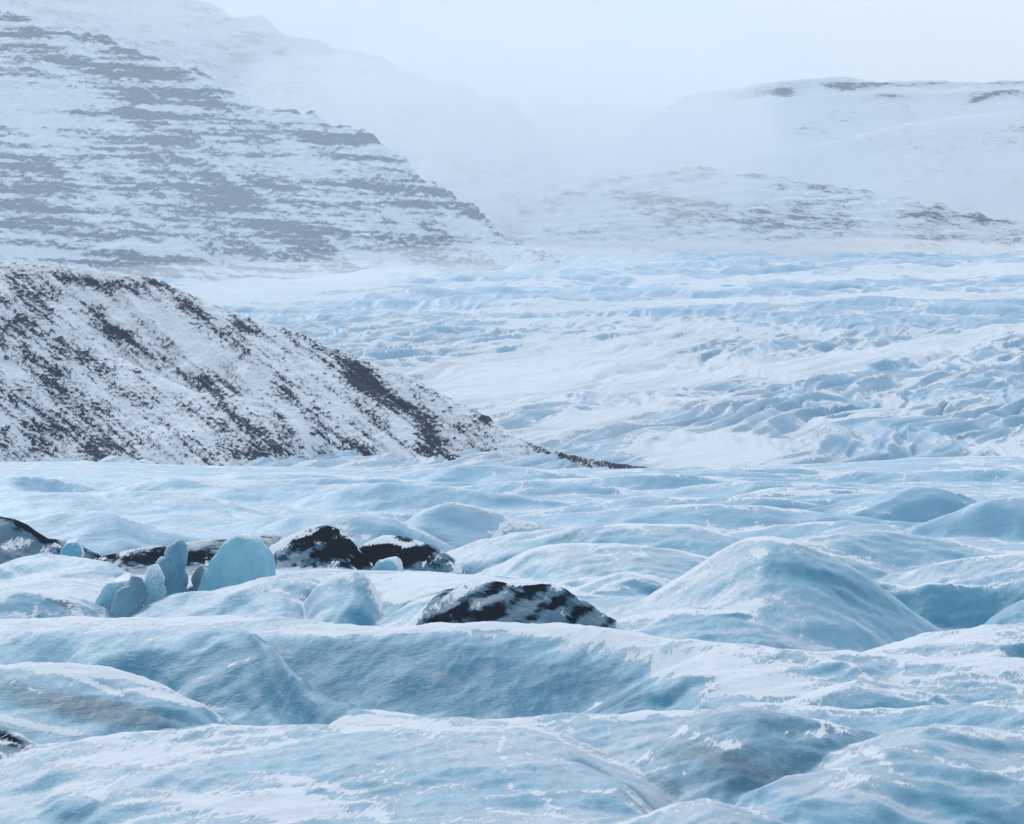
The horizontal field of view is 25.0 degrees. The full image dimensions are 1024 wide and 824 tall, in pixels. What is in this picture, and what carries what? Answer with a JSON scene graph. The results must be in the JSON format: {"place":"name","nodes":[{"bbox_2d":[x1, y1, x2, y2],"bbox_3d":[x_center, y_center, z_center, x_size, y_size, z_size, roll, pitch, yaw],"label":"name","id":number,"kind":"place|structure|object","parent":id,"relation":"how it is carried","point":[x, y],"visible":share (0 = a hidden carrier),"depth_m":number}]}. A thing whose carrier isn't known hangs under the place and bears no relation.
{"place":"outdoors","nodes":[
{"label":"outdoors","id":0,"kind":"place"},
{"bbox_2d":[0,11,562,281],"bbox_3d":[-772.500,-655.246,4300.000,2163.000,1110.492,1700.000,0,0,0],"label":"mountain","id":1,"kind":"structure","parent":0,"point":[116,157],"depth_m":4307.13},
{"bbox_2d":[0,0,580,241],"bbox_3d":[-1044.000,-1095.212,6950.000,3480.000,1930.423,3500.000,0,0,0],"label":"mountain","id":2,"kind":"structure","parent":0,"point":[495,162],"depth_m":7787.19},
{"bbox_2d":[0,260,655,468],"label":"hill","id":3,"kind":"structure","parent":0,"point":[261,414],"depth_m":1039.81},
{"bbox_2d":[1,424,9,430],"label":"boulder","id":4,"kind":"object","parent":3,"relation":"on","point":[6,427],"visible":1,"depth_m":989.10},
{"bbox_2d":[15,313,28,321],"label":"boulder","id":5,"kind":"object","parent":3,"relation":"on","point":[21,317],"visible":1,"depth_m":1059.37},
{"bbox_2d":[54,335,64,342],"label":"boulder","id":6,"kind":"object","parent":3,"relation":"on","point":[60,339],"visible":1,"depth_m":1053.33},
{"bbox_2d":[81,347,90,354],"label":"boulder","id":7,"kind":"object","parent":3,"relation":"on","point":[85,350],"visible":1,"depth_m":1052.96},
{"bbox_2d":[133,368,142,373],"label":"boulder","id":8,"kind":"object","parent":3,"relation":"on","point":[137,370],"visible":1,"depth_m":1042.18},
{"bbox_2d":[232,454,240,458],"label":"boulder","id":9,"kind":"object","parent":3,"relation":"on","point":[236,456],"visible":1,"depth_m":969.89},
{"bbox_2d":[0,455,1023,555],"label":"glacier","id":10,"kind":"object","parent":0,"point":[103,508],"visible":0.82,"depth_m":514.50},
{"bbox_2d":[406,502,556,547],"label":"ice peak","id":11,"kind":"structure","parent":10,"relation":"on","point":[455,524],"depth_m":355.68},
{"bbox_2d":[906,497,1023,538],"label":"ice mound","id":12,"kind":"object","parent":10,"relation":"on","point":[1002,516],"visible":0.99,"depth_m":390.27},
{"bbox_2d":[0,552,1023,718],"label":"glacier","id":13,"kind":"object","parent":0,"point":[716,677],"visible":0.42,"depth_m":186.50},
{"bbox_2d":[0,725,43,759],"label":"debris mound","id":14,"kind":"object","parent":13,"relation":"on","point":[12,741],"visible":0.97,"depth_m":121.69},
{"bbox_2d":[0,516,99,563],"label":"debris mound","id":15,"kind":"object","parent":13,"relation":"on","point":[18,539],"visible":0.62,"depth_m":310.17},
{"bbox_2d":[60,539,84,557],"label":"ice block","id":16,"kind":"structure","parent":15,"relation":"on","point":[72,547],"depth_m":299.22},
{"bbox_2d":[0,591,112,618],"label":"ice mound","id":17,"kind":"object","parent":13,"relation":"on","point":[24,604],"visible":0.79,"depth_m":214.25},
{"bbox_2d":[0,662,231,744],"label":"ice ridge","id":18,"kind":"structure","parent":13,"relation":"on","point":[45,702],"depth_m":133.27},
{"bbox_2d":[93,573,144,608],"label":"ice block","id":19,"kind":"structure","parent":13,"relation":"on","point":[105,596],"depth_m":219.90},
{"bbox_2d":[110,576,146,617],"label":"ice block","id":20,"kind":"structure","parent":13,"relation":"on","point":[129,600],"depth_m":218.12},
{"bbox_2d":[144,564,165,605],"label":"ice block","id":21,"kind":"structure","parent":13,"relation":"on","point":[154,579],"depth_m":221.25},
{"bbox_2d":[155,539,187,596],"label":"ice block","id":22,"kind":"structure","parent":13,"relation":"on","point":[172,562],"depth_m":227.09},
{"bbox_2d":[94,535,284,574],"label":"debris mound","id":23,"kind":"object","parent":13,"relation":"on","point":[143,559],"visible":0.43,"depth_m":308.43},
{"bbox_2d":[187,566,204,591],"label":"ice block","id":24,"kind":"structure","parent":13,"relation":"on","point":[197,575],"depth_m":229.44},
{"bbox_2d":[0,622,418,725],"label":"ice ridge","id":25,"kind":"structure","parent":13,"relation":"on","point":[234,676],"depth_m":151.61},
{"bbox_2d":[130,574,324,618],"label":"ice mound","id":26,"kind":"object","parent":13,"relation":"on","point":[284,595],"visible":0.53,"depth_m":211.90},
{"bbox_2d":[197,533,275,590],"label":"ice block","id":27,"kind":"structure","parent":13,"relation":"on","point":[238,559],"depth_m":224.25},
{"bbox_2d":[269,524,373,569],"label":"debris mound","id":28,"kind":"object","parent":13,"relation":"on","point":[317,545],"visible":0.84,"depth_m":287.48},
{"bbox_2d":[0,717,675,823],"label":"ice ridge","id":29,"kind":"structure","parent":13,"relation":"on","point":[456,770],"depth_m":109.47},
{"bbox_2d":[302,571,385,625],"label":"ice mound","id":30,"kind":"object","parent":13,"relation":"on","point":[351,597],"visible":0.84,"depth_m":205.00},
{"bbox_2d":[371,556,402,570],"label":"ice block","id":31,"kind":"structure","parent":13,"relation":"on","point":[391,563],"depth_m":270.56},
{"bbox_2d":[358,535,463,573],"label":"debris mound","id":32,"kind":"object","parent":13,"relation":"on","point":[413,554],"visible":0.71,"depth_m":292.83},
{"bbox_2d":[401,581,617,628],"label":"debris mound","id":33,"kind":"object","parent":13,"relation":"on","point":[488,601],"visible":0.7,"depth_m":187.20},
{"bbox_2d":[253,621,872,718],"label":"ice ridge","id":34,"kind":"structure","parent":13,"relation":"on","point":[489,670],"depth_m":163.54},
{"bbox_2d":[474,543,708,587],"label":"ice ridge","id":35,"kind":"structure","parent":13,"relation":"on","point":[575,565],"depth_m":263.30},
{"bbox_2d":[446,523,740,574],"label":"ice ridge","id":36,"kind":"structure","parent":13,"relation":"on","point":[477,556],"depth_m":294.45},
{"bbox_2d":[568,571,671,594],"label":"ice mound","id":37,"kind":"object","parent":13,"relation":"on","point":[626,582],"visible":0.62,"depth_m":233.64},
{"bbox_2d":[329,698,1023,761],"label":"ice ridge","id":38,"kind":"structure","parent":13,"relation":"on","point":[628,737],"depth_m":130.47},
{"bbox_2d":[618,798,789,823],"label":"ice mound","id":39,"kind":"object","parent":13,"relation":"on","point":[704,811],"visible":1,"depth_m":98.69},
{"bbox_2d":[627,711,879,804],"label":"ice ridge","id":40,"kind":"structure","parent":13,"relation":"on","point":[731,757],"depth_m":117.86},
{"bbox_2d":[582,536,942,651],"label":"ice peak","id":41,"kind":"structure","parent":13,"relation":"on","point":[777,592],"depth_m":194.34},
{"bbox_2d":[735,723,1023,823],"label":"ice ridge","id":42,"kind":"structure","parent":13,"relation":"on","point":[936,773],"depth_m":109.17},
{"bbox_2d":[792,649,1023,702],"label":"ice ridge","id":43,"kind":"structure","parent":13,"relation":"on","point":[967,680],"depth_m":152.74},
{"bbox_2d":[796,526,1023,579],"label":"ice ridge","id":44,"kind":"structure","parent":13,"relation":"on","point":[874,554],"depth_m":280.28},
{"bbox_2d":[861,622,1023,658],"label":"ice ridge","id":45,"kind":"structure","parent":13,"relation":"on","point":[998,640],"depth_m":168.52},
{"bbox_2d":[871,579,1023,628],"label":"ice ridge","id":46,"kind":"structure","parent":13,"relation":"on","point":[945,605],"depth_m":232.47},
{"bbox_2d":[985,600,1023,624],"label":"ice mound","id":47,"kind":"object","parent":13,"relation":"on","point":[1013,613],"visible":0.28,"depth_m":201.74},
{"bbox_2d":[36,250,1023,469],"bbox_3d":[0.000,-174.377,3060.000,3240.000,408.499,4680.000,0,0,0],"label":"glacier","id":48,"kind":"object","parent":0,"point":[674,360],"visible":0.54,"depth_m":1821.38},
{"bbox_2d":[527,102,668,185],"bbox_3d":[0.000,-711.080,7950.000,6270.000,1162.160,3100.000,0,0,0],"label":"mountain","id":49,"kind":"structure","parent":0,"point":[583,142],"depth_m":8812.56},
{"bbox_2d":[198,0,1023,116],"label":"sky","id":50,"kind":"structure","parent":0,"point":[530,54]},
{"bbox_2d":[512,166,1023,256],"bbox_3d":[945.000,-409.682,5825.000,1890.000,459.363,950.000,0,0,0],"label":"mountain","id":51,"kind":"structure","parent":0,"point":[695,209],"depth_m":5795.26},
{"bbox_2d":[583,76,1023,222],"bbox_3d":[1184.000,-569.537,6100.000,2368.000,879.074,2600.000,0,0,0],"label":"mountain","id":52,"kind":"structure","parent":0,"point":[957,146],"depth_m":6541.25}
]}

